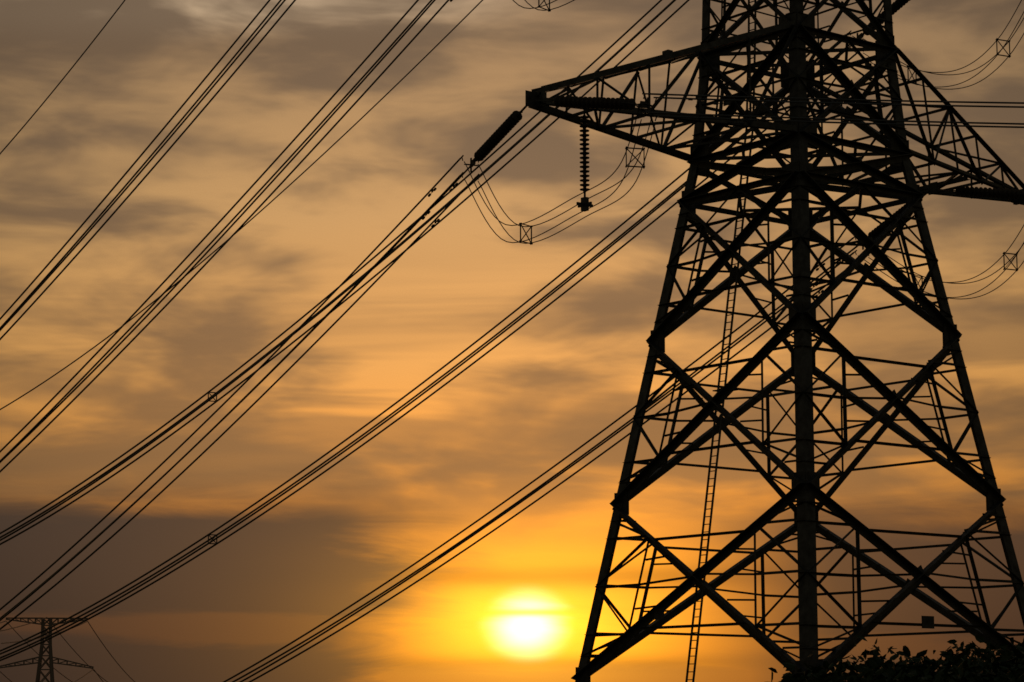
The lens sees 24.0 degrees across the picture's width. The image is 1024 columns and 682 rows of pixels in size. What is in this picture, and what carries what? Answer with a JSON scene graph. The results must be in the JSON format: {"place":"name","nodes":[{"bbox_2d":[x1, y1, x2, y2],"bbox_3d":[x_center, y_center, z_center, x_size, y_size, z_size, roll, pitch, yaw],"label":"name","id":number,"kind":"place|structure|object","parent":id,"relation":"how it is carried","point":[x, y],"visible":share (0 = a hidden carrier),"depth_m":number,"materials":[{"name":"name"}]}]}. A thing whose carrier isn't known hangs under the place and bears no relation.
{"place":"outdoors","nodes":[
{"label":"outdoors","id":0,"kind":"place"},
{"bbox_2d":[0,0,1023,681],"label":"sky","id":1,"kind":"structure","parent":0,"point":[516,605],"materials":[{"name":"orange"}]},
{"bbox_2d":[208,0,1017,543],"bbox_3d":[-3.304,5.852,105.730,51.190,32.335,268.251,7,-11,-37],"label":"bundle spacers","id":2,"kind":"object","parent":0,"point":[742,122],"visible":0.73,"depth_m":63.92,"materials":[{"name":"metal"}]},
{"bbox_2d":[768,635,1023,681],"bbox_3d":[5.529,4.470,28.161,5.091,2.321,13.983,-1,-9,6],"label":"tree","id":3,"kind":"object","parent":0,"point":[985,667],"depth_m":23.13,"materials":[{"name":"black plant"}]},
{"label":"ground","id":4,"kind":"structure","parent":0,"visible":0},
{"bbox_2d":[0,617,93,681],"bbox_3d":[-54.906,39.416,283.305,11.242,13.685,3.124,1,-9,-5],"label":"distant tower","id":5,"kind":"structure","parent":4,"relation":"on","point":[42,623],"depth_m":283.55,"materials":[{"name":"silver metal"}]},
{"bbox_2d":[0,617,134,681],"bbox_3d":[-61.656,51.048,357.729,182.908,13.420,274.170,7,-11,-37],"label":"distant conductors","id":6,"kind":"object","parent":5,"relation":"hanging from","point":[67,643],"visible":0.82,"depth_m":292.24,"materials":[{"name":"silver metal"}]},
{"bbox_2d":[0,0,1023,681],"bbox_3d":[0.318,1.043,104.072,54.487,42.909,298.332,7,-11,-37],"label":"conductors","id":7,"kind":"object","parent":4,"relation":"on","point":[336,306],"visible":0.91,"depth_m":90.38,"materials":[{"name":"silver metal"}]},
{"bbox_2d":[525,0,1023,681],"bbox_3d":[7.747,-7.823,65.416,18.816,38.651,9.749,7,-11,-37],"label":"transmission tower","id":8,"kind":"structure","parent":4,"relation":"on","point":[793,34],"depth_m":63.26,"materials":[{"name":"metal"}]},
{"bbox_2d":[460,31,1022,255],"bbox_3d":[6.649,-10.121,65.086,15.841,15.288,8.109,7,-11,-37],"label":"tower hardware","id":9,"kind":"object","parent":8,"relation":"on","point":[585,203],"visible":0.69,"depth_m":62.31,"materials":[{"name":"metal"}]},
{"bbox_2d":[474,0,1023,239],"bbox_3d":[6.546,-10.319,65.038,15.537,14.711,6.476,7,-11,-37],"label":"insulator strings","id":10,"kind":"object","parent":9,"relation":"attached to","point":[496,137],"visible":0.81,"depth_m":60.37,"materials":[{"name":"brown"}]}
]}

